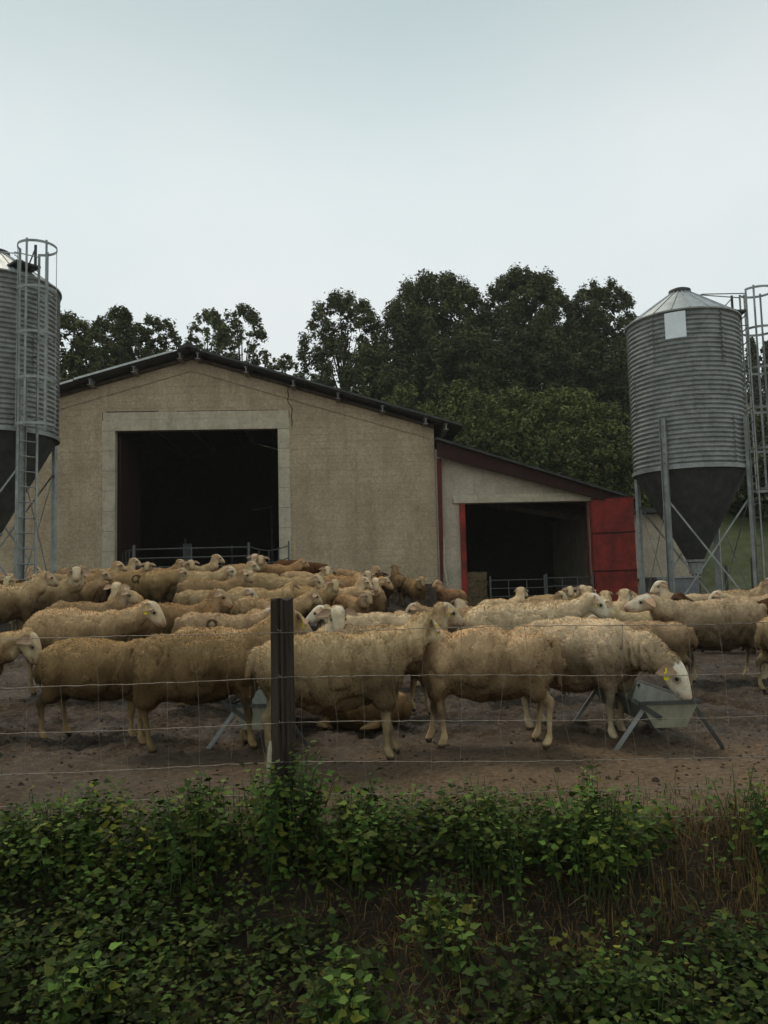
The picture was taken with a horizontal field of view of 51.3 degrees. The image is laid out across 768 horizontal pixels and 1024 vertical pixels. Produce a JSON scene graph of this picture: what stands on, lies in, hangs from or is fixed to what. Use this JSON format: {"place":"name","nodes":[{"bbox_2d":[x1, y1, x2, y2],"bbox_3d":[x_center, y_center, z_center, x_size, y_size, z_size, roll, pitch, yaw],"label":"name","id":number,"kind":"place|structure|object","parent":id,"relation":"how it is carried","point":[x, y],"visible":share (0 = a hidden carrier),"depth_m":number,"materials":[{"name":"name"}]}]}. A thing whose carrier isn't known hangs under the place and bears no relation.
{"place":"outdoors","nodes":[
{"label":"outdoors","id":0,"kind":"place"},
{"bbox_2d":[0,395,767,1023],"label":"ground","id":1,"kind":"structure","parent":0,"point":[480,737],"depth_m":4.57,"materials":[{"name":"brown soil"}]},
{"bbox_2d":[0,627,41,674],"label":"sheep","id":2,"kind":"object","parent":1,"relation":"on","point":[10,650],"visible":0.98,"depth_m":6.18},
{"bbox_2d":[0,570,58,630],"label":"sheep","id":3,"kind":"object","parent":1,"relation":"on","point":[18,602],"visible":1,"depth_m":10.74},
{"bbox_2d":[0,237,61,580],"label":"feed silo","id":4,"kind":"object","parent":1,"relation":"on","point":[30,301],"visible":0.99,"depth_m":15.33,"materials":[{"name":"metal"}]},
{"bbox_2d":[11,566,90,631],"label":"sheep","id":5,"kind":"object","parent":1,"relation":"on","point":[69,587],"visible":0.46,"depth_m":12.00},
{"bbox_2d":[0,785,125,901],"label":"nettle clump","id":6,"kind":"object","parent":1,"relation":"on","point":[20,821],"visible":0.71,"depth_m":3.49,"materials":[{"name":"green plant"}]},
{"bbox_2d":[39,920,129,1023],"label":"nettle clump","id":7,"kind":"object","parent":1,"relation":"on","point":[66,1000],"visible":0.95,"depth_m":2.77,"materials":[{"name":"green plant"}]},
{"bbox_2d":[59,309,109,382],"bbox_3d":[-15.432,-3.322,39.486,4.176,13.745,4.230,-1,-5,0],"label":"tree","id":8,"kind":"object","parent":1,"relation":"on","point":[72,363],"visible":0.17,"depth_m":39.38,"materials":[{"name":"green plant"}]},
{"bbox_2d":[32,637,143,737],"bbox_3d":[-2.023,1.322,6.049,1.329,0.766,0.501,-2,-5,4],"label":"sheep","id":9,"kind":"object","parent":1,"relation":"on","point":[71,664],"visible":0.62,"depth_m":5.91},
{"bbox_2d":[45,588,137,611],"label":"sheep","id":10,"kind":"object","parent":1,"relation":"on","point":[122,599],"visible":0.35,"depth_m":9.79},
{"bbox_2d":[20,599,166,694],"bbox_3d":[-2.854,1.309,7.834,1.457,0.928,0.574,0,-5,-2],"label":"sheep","id":11,"kind":"object","parent":1,"relation":"on","point":[47,625],"visible":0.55,"depth_m":7.70},
{"bbox_2d":[77,569,112,601],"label":"sheep","id":12,"kind":"object","parent":1,"relation":"on","point":[91,588],"visible":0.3,"depth_m":12.97},
{"bbox_2d":[83,572,108,602],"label":"sheep","id":13,"kind":"object","parent":1,"relation":"on","point":[102,596],"visible":0.24,"depth_m":13.36},
{"bbox_2d":[82,308,156,372],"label":"tree","id":14,"kind":"object","parent":1,"relation":"on","point":[98,323],"visible":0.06,"depth_m":44.26,"materials":[{"name":"green plant"}]},
{"bbox_2d":[98,304,145,369],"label":"tree","id":15,"kind":"object","parent":1,"relation":"on","point":[119,353],"visible":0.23,"depth_m":40.67,"materials":[{"name":"green plant"}]},
{"bbox_2d":[104,581,143,641],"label":"sheep","id":16,"kind":"object","parent":1,"relation":"on","point":[115,586],"visible":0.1,"depth_m":10.30},
{"bbox_2d":[108,568,190,602],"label":"sheep","id":17,"kind":"object","parent":1,"relation":"on","point":[155,586],"visible":0.73,"depth_m":13.40},
{"bbox_2d":[128,312,182,361],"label":"tree","id":18,"kind":"object","parent":1,"relation":"on","point":[172,334],"visible":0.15,"depth_m":43.76,"materials":[{"name":"green plant"}]},
{"bbox_2d":[107,769,251,910],"bbox_3d":[-0.884,1.433,3.534,0.626,0.510,0.520,-1,-5,0],"label":"nettle clump","id":19,"kind":"object","parent":1,"relation":"on","point":[196,820],"visible":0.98,"depth_m":3.49,"materials":[{"name":"green plant"}]},
{"bbox_2d":[129,588,233,640],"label":"sheep","id":20,"kind":"object","parent":1,"relation":"on","point":[216,600],"visible":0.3,"depth_m":9.03},
{"bbox_2d":[133,542,249,569],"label":"metal gate","id":21,"kind":"structure","parent":1,"relation":"on","point":[191,548],"depth_m":21.35,"materials":[{"name":"grey metal"}]},
{"bbox_2d":[165,566,236,602],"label":"sheep","id":22,"kind":"object","parent":1,"relation":"on","point":[223,573],"visible":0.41,"depth_m":13.60},
{"bbox_2d":[183,307,233,357],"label":"tree","id":23,"kind":"object","parent":1,"relation":"on","point":[213,319],"visible":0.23,"depth_m":45.64,"materials":[{"name":"green plant"}]},
{"bbox_2d":[195,554,224,571],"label":"sheep","id":24,"kind":"object","parent":1,"relation":"on","point":[212,565],"visible":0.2,"depth_m":16.96},
{"bbox_2d":[175,568,253,593],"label":"sheep","id":25,"kind":"object","parent":1,"relation":"on","point":[240,577],"visible":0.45,"depth_m":12.57},
{"bbox_2d":[117,610,311,752],"bbox_3d":[-1.155,1.142,5.490,1.336,0.942,0.551,-1,-5,-4],"label":"sheep","id":26,"kind":"object","parent":1,"relation":"on","point":[157,659],"visible":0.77,"depth_m":5.31},
{"bbox_2d":[172,587,258,613],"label":"sheep","id":27,"kind":"object","parent":1,"relation":"on","point":[190,597],"visible":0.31,"depth_m":11.40},
{"bbox_2d":[171,608,269,633],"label":"sheep","id":28,"kind":"object","parent":1,"relation":"on","point":[209,619],"visible":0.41,"depth_m":8.73},
{"bbox_2d":[174,614,269,707],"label":"sheep","id":29,"kind":"object","parent":1,"relation":"on","point":[225,629],"visible":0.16,"depth_m":7.17},
{"bbox_2d":[0,343,462,583],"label":"barn","id":30,"kind":"structure","parent":1,"relation":"on","point":[163,450],"depth_m":22.11,"materials":[{"name":"concrete"}]},
{"bbox_2d":[118,436,140,569],"bbox_3d":[-7.309,0.115,23.034,0.060,4.250,2.150,-1,-5,-3],"label":"door leaf","id":31,"kind":"structure","parent":30,"relation":"in","point":[129,454],"depth_m":22.87,"materials":[{"name":"black paint"}]},
{"bbox_2d":[216,303,271,444],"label":"tree","id":32,"kind":"object","parent":1,"relation":"on","point":[251,316],"visible":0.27,"depth_m":46.55,"materials":[{"name":"green plant"}]},
{"bbox_2d":[219,555,269,572],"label":"sheep","id":33,"kind":"object","parent":1,"relation":"on","point":[260,562],"visible":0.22,"depth_m":16.37},
{"bbox_2d":[206,687,309,748],"bbox_3d":[-0.804,1.497,5.992,0.749,0.360,1.326,-2,-5,4],"label":"feed trough","id":34,"kind":"object","parent":1,"relation":"on","point":[237,706],"visible":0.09,"depth_m":5.36,"materials":[{"name":"metal"}]},
{"bbox_2d":[227,582,299,598],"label":"sheep","id":35,"kind":"object","parent":1,"relation":"on","point":[286,590],"visible":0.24,"depth_m":11.92},
{"bbox_2d":[229,589,322,615],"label":"sheep","id":36,"kind":"object","parent":1,"relation":"on","point":[303,602],"visible":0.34,"depth_m":10.76},
{"bbox_2d":[270,598,296,848],"bbox_3d":[-0.470,0.994,3.728,0.116,1.181,0.121,-1,-5,0],"label":"fence post","id":37,"kind":"object","parent":1,"relation":"on","point":[282,689],"visible":0.65,"depth_m":3.70,"materials":[{"name":"wood"}]},
{"bbox_2d":[264,353,303,378],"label":"tree","id":38,"kind":"object","parent":1,"relation":"on","point":[282,363],"visible":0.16,"depth_m":44.69,"materials":[{"name":"green plant"}]},
{"bbox_2d":[244,572,324,590],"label":"sheep","id":39,"kind":"object","parent":1,"relation":"on","point":[271,581],"visible":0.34,"depth_m":13.35},
{"bbox_2d":[265,558,309,575],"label":"sheep","id":40,"kind":"object","parent":1,"relation":"on","point":[297,565],"visible":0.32,"depth_m":16.68},
{"bbox_2d":[230,740,361,894],"bbox_3d":[-0.412,1.349,3.618,0.530,0.587,0.608,0,-5,-19],"label":"nettle clump","id":41,"kind":"object","parent":1,"relation":"on","point":[271,816],"visible":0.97,"depth_m":3.54,"materials":[{"name":"green plant"}]},
{"bbox_2d":[273,559,327,573],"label":"sheep","id":42,"kind":"object","parent":1,"relation":"on","point":[313,568],"visible":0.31,"depth_m":17.38},
{"bbox_2d":[280,566,335,577],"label":"sheep","id":43,"kind":"object","parent":1,"relation":"on","point":[326,570],"visible":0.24,"depth_m":15.72},
{"bbox_2d":[276,579,344,630],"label":"sheep","id":44,"kind":"object","parent":1,"relation":"on","point":[328,593],"visible":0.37,"depth_m":13.00},
{"bbox_2d":[270,932,391,1023],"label":"nettle clump","id":45,"kind":"object","parent":1,"relation":"on","point":[335,996],"visible":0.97,"depth_m":2.71,"materials":[{"name":"green plant"}]},
{"bbox_2d":[316,605,357,715],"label":"sheep","id":46,"kind":"object","parent":1,"relation":"on","point":[336,614],"visible":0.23,"depth_m":6.61},
{"bbox_2d":[303,576,372,617],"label":"sheep","id":47,"kind":"object","parent":1,"relation":"on","point":[362,583],"visible":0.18,"depth_m":13.81},
{"bbox_2d":[294,287,392,397],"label":"tree","id":48,"kind":"object","parent":1,"relation":"on","point":[339,343],"visible":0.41,"depth_m":46.22,"materials":[{"name":"green plant"}]},
{"bbox_2d":[245,610,442,760],"bbox_3d":[-0.208,1.100,5.053,1.343,0.913,0.539,-1,-5,-10],"label":"sheep","id":49,"kind":"object","parent":1,"relation":"on","point":[370,652],"visible":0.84,"depth_m":4.89},
{"bbox_2d":[332,590,373,613],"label":"sheep","id":50,"kind":"object","parent":1,"relation":"on","point":[362,602],"visible":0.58,"depth_m":12.95},
{"bbox_2d":[322,574,393,589],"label":"sheep","id":51,"kind":"object","parent":1,"relation":"on","point":[349,581],"visible":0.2,"depth_m":14.83},
{"bbox_2d":[312,767,410,901],"bbox_3d":[-0.090,1.425,3.547,0.414,0.456,0.541,1,-5,-24],"label":"nettle clump","id":52,"kind":"object","parent":1,"relation":"on","point":[351,836],"visible":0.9,"depth_m":3.47,"materials":[{"name":"green plant"}]},
{"bbox_2d":[306,604,419,686],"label":"sheep","id":53,"kind":"object","parent":1,"relation":"on","point":[371,618],"visible":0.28,"depth_m":8.44},
{"bbox_2d":[316,691,411,731],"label":"sheep","id":54,"kind":"object","parent":1,"relation":"on","point":[356,717],"visible":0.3,"depth_m":5.89},
{"bbox_2d":[332,336,415,406],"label":"tree","id":55,"kind":"object","parent":1,"relation":"on","point":[369,364],"visible":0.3,"depth_m":42.85,"materials":[{"name":"green plant"}]},
{"bbox_2d":[367,577,386,612],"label":"sheep","id":56,"kind":"object","parent":1,"relation":"on","point":[379,599],"visible":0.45,"depth_m":14.65},
{"bbox_2d":[1,767,764,852],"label":"grass fringe","id":57,"kind":"object","parent":1,"relation":"on","point":[726,797],"depth_m":4.01,"materials":[{"name":"green plant"}]},
{"bbox_2d":[0,775,767,1023],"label":"ground cover","id":58,"kind":"object","parent":1,"relation":"on","point":[746,958],"visible":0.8,"depth_m":3.10,"materials":[{"name":"green plant"}]},
{"bbox_2d":[0,798,767,1023],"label":"dead grass","id":59,"kind":"structure","parent":1,"relation":"on","point":[394,938],"depth_m":3.25,"materials":[{"name":"brown plant"}]},
{"bbox_2d":[0,622,767,857],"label":"stock fence","id":60,"kind":"object","parent":1,"relation":"on","point":[364,721],"visible":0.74,"depth_m":3.67,"materials":[{"name":"metal"}]},
{"bbox_2d":[0,659,767,810],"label":"mud clods","id":61,"kind":"object","parent":1,"relation":"on","point":[655,778],"visible":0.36,"depth_m":5.01,"materials":[{"name":"brown soil"}]},
{"bbox_2d":[389,565,405,603],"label":"sheep","id":62,"kind":"object","parent":1,"relation":"on","point":[397,578],"visible":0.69,"depth_m":18.91},
{"bbox_2d":[340,601,464,714],"bbox_3d":[0.085,1.210,6.635,1.218,0.928,0.515,-1,-5,-8],"label":"sheep","id":63,"kind":"object","parent":1,"relation":"on","point":[444,614],"visible":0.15,"depth_m":6.63},
{"bbox_2d":[382,380,438,413],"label":"shrub","id":64,"kind":"object","parent":1,"relation":"on","point":[406,395],"visible":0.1,"depth_m":37.61,"materials":[{"name":"green plant"}]},
{"bbox_2d":[401,576,427,605],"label":"sheep","id":65,"kind":"object","parent":1,"relation":"on","point":[413,589],"visible":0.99,"depth_m":18.35},
{"bbox_2d":[378,268,499,433],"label":"tree","id":66,"kind":"object","parent":1,"relation":"on","point":[424,322],"visible":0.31,"depth_m":47.38,"materials":[{"name":"green plant"}]},
{"bbox_2d":[404,602,473,632],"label":"sheep","id":67,"kind":"object","parent":1,"relation":"on","point":[413,608],"visible":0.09,"depth_m":9.82},
{"bbox_2d":[394,866,487,1023],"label":"nettle clump","id":68,"kind":"object","parent":1,"relation":"on","point":[435,911],"visible":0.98,"depth_m":3.03,"materials":[{"name":"green plant"}]},
{"bbox_2d":[432,580,467,605],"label":"sheep","id":69,"kind":"object","parent":1,"relation":"on","point":[443,594],"visible":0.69,"depth_m":18.28},
{"bbox_2d":[429,404,489,452],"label":"shrub","id":70,"kind":"object","parent":1,"relation":"on","point":[462,439],"visible":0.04,"depth_m":33.03,"materials":[{"name":"green plant"}]},
{"bbox_2d":[423,378,501,450],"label":"shrub","id":71,"kind":"object","parent":1,"relation":"on","point":[459,391],"visible":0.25,"depth_m":36.12,"materials":[{"name":"green plant"}]},
{"bbox_2d":[403,322,523,453],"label":"tree","id":72,"kind":"object","parent":1,"relation":"on","point":[468,345],"visible":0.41,"depth_m":43.44,"materials":[{"name":"green plant"}]},
{"bbox_2d":[467,572,488,605],"bbox_3d":[2.560,2.336,22.263,0.702,1.416,0.715,-1,-5,-3],"label":"hay bale","id":73,"kind":"object","parent":1,"relation":"on","point":[477,587],"visible":0.59,"depth_m":22.00},
{"bbox_2d":[405,624,567,749],"bbox_3d":[0.556,1.153,5.326,1.328,0.796,0.540,-2,-5,6],"label":"sheep","id":74,"kind":"object","parent":1,"relation":"on","point":[497,651],"visible":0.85,"depth_m":5.16},
{"bbox_2d":[477,587,527,605],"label":"sheep","id":75,"kind":"object","parent":1,"relation":"on","point":[521,594],"visible":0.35,"depth_m":15.36},
{"bbox_2d":[455,774,554,921],"bbox_3d":[0.471,1.434,3.469,0.460,0.512,0.375,-5,-6,38],"label":"nettle clump","id":76,"kind":"object","parent":1,"relation":"on","point":[494,866],"visible":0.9,"depth_m":3.39,"materials":[{"name":"green plant"}]},
{"bbox_2d":[474,415,558,472],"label":"shrub","id":77,"kind":"object","parent":1,"relation":"on","point":[511,433],"visible":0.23,"depth_m":32.40,"materials":[{"name":"green plant"}]},
{"bbox_2d":[475,385,562,467],"bbox_3d":[6.037,-2.622,37.363,4.554,6.671,4.530,-1,-5,0],"label":"shrub","id":78,"kind":"object","parent":1,"relation":"on","point":[522,397],"visible":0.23,"depth_m":36.77,"materials":[{"name":"green plant"}]},
{"bbox_2d":[478,262,584,403],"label":"tree","id":79,"kind":"object","parent":1,"relation":"on","point":[507,291],"visible":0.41,"depth_m":48.59,"materials":[{"name":"green plant"}]},
{"bbox_2d":[484,319,581,437],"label":"tree","id":80,"kind":"object","parent":1,"relation":"on","point":[545,353],"visible":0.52,"depth_m":44.31,"materials":[{"name":"green plant"}]},
{"bbox_2d":[456,591,610,694],"bbox_3d":[1.408,1.245,7.634,1.511,0.962,0.595,-1,-5,-4],"label":"sheep","id":81,"kind":"object","parent":1,"relation":"on","point":[515,615],"visible":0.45,"depth_m":7.53},
{"bbox_2d":[434,437,637,605],"bbox_3d":[4.074,0.894,26.017,5.590,5.300,9.022,-1,-5,-3],"label":"lean to shed","id":82,"kind":"object","parent":1,"relation":"on","point":[500,517],"visible":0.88,"depth_m":22.27,"materials":[{"name":"paint"}]},
{"bbox_2d":[590,495,637,601],"bbox_3d":[6.316,1.150,21.907,1.150,3.137,0.100,-4,-5,27],"label":"door leaf","id":83,"kind":"structure","parent":82,"relation":"in","point":[613,525],"depth_m":21.89,"materials":[{"name":"red paint"}]},
{"bbox_2d":[526,586,579,600],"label":"sheep","id":84,"kind":"object","parent":1,"relation":"on","point":[569,592],"visible":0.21,"depth_m":15.46},
{"bbox_2d":[522,385,611,474],"bbox_3d":[8.312,-3.027,36.346,4.110,5.728,4.227,-1,-5,0],"label":"shrub","id":85,"kind":"object","parent":1,"relation":"on","point":[565,412],"visible":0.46,"depth_m":35.55,"materials":[{"name":"green plant"}]},
{"bbox_2d":[529,425,623,492],"bbox_3d":[7.705,-1.230,32.257,4.055,4.737,4.175,-1,-5,0],"label":"shrub","id":86,"kind":"object","parent":1,"relation":"on","point":[570,453],"visible":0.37,"depth_m":31.63,"materials":[{"name":"green plant"}]},
{"bbox_2d":[519,765,656,920],"bbox_3d":[0.879,1.404,3.436,0.523,0.572,0.533,1,-6,-28],"label":"nettle clump","id":87,"kind":"object","parent":1,"relation":"on","point":[592,842],"visible":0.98,"depth_m":3.38,"materials":[{"name":"green plant"}]},
{"bbox_2d":[563,331,631,449],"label":"tree","id":88,"kind":"object","parent":1,"relation":"on","point":[606,385],"visible":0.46,"depth_m":45.46,"materials":[{"name":"green plant"}]},
{"bbox_2d":[562,276,638,411],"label":"tree","id":89,"kind":"object","parent":1,"relation":"on","point":[595,315],"visible":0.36,"depth_m":50.44,"materials":[{"name":"green plant"}]},
{"bbox_2d":[513,616,691,739],"bbox_3d":[1.450,1.153,5.643,1.401,0.842,0.557,-6,-7,44],"label":"sheep","id":90,"kind":"object","parent":1,"relation":"on","point":[592,650],"visible":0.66,"depth_m":5.40},
{"bbox_2d":[577,400,632,495],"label":"shrub","id":91,"kind":"object","parent":1,"relation":"on","point":[616,427],"visible":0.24,"depth_m":35.74,"materials":[{"name":"green plant"}]},
{"bbox_2d":[584,588,633,617],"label":"sheep","id":92,"kind":"object","parent":1,"relation":"on","point":[625,596],"visible":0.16,"depth_m":11.62},
{"bbox_2d":[591,440,651,507],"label":"shrub","id":93,"kind":"object","parent":1,"relation":"on","point":[617,466],"visible":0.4,"depth_m":31.18,"materials":[{"name":"green plant"}]},
{"bbox_2d":[604,599,653,621],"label":"sheep","id":94,"kind":"object","parent":1,"relation":"on","point":[615,612],"visible":0.2,"depth_m":10.00},
{"bbox_2d":[501,769,767,945],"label":"dry grass tuft","id":95,"kind":"object","parent":1,"relation":"on","point":[742,863],"visible":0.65,"depth_m":3.41,"materials":[{"name":"brown plant"}]},
{"bbox_2d":[587,614,698,685],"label":"sheep","id":96,"kind":"object","parent":1,"relation":"on","point":[674,637],"visible":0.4,"depth_m":7.82},
{"bbox_2d":[574,920,716,1023],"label":"nettle clump","id":97,"kind":"object","parent":1,"relation":"on","point":[632,976],"visible":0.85,"depth_m":2.72,"materials":[{"name":"green plant"}]},
{"bbox_2d":[572,680,723,749],"bbox_3d":[1.790,1.407,5.617,0.749,0.360,1.076,-1,-5,-3],"label":"feed trough","id":98,"kind":"object","parent":1,"relation":"on","point":[643,699],"visible":0.85,"depth_m":5.12,"materials":[{"name":"metal"}]},
{"bbox_2d":[634,508,700,595],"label":"store building","id":99,"kind":"structure","parent":1,"relation":"on","point":[681,568],"depth_m":23.89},
{"bbox_2d":[645,576,700,594],"bbox_3d":[7.983,2.356,22.128,1.230,1.130,0.980,-1,-5,-3],"label":"water tank","id":100,"kind":"object","parent":1,"relation":"on","point":[682,584],"visible":0.3,"depth_m":21.72,"materials":[{"name":"metal"}]},
{"bbox_2d":[649,580,709,600],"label":"sheep","id":101,"kind":"object","parent":1,"relation":"on","point":[659,587],"visible":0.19,"depth_m":12.82},
{"bbox_2d":[624,593,767,682],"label":"sheep","id":102,"kind":"object","parent":1,"relation":"on","point":[725,612],"visible":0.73,"depth_m":8.15},
{"bbox_2d":[624,285,767,594],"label":"feed silo","id":103,"kind":"object","parent":1,"relation":"on","point":[691,449],"visible":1,"depth_m":16.35,"materials":[{"name":"metal"}]},
{"bbox_2d":[706,761,767,891],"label":"nettle clump","id":104,"kind":"object","parent":1,"relation":"on","point":[762,835],"visible":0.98,"depth_m":3.48,"materials":[{"name":"green plant"}]},
{"bbox_2d":[708,590,767,601],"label":"sheep","id":105,"kind":"object","parent":1,"relation":"on","point":[718,594],"visible":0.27,"depth_m":12.17},
{"bbox_2d":[723,578,767,596],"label":"sheep","id":106,"kind":"object","parent":1,"relation":"on","point":[761,589],"visible":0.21,"depth_m":12.67},
{"bbox_2d":[727,449,767,518],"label":"bush","id":107,"kind":"object","parent":1,"relation":"on","point":[743,488],"visible":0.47,"depth_m":31.86,"materials":[{"name":"green plant"}]},
{"bbox_2d":[743,337,765,404],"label":"conifer","id":108,"kind":"object","parent":1,"relation":"on","point":[755,370],"visible":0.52,"depth_m":72.97,"materials":[{"name":"green plant"}]},
{"bbox_2d":[748,400,767,485],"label":"bush","id":109,"kind":"object","parent":1,"relation":"on","point":[758,430],"visible":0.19,"depth_m":39.91,"materials":[{"name":"green plant"}]},
{"bbox_2d":[753,616,767,690],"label":"sheep","id":110,"kind":"object","parent":1,"relation":"on","point":[760,638],"visible":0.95,"depth_m":7.36},
{"bbox_2d":[0,0,767,388],"label":"sky","id":111,"kind":"structure","parent":0,"point":[178,159],"materials":[{"name":"white"}]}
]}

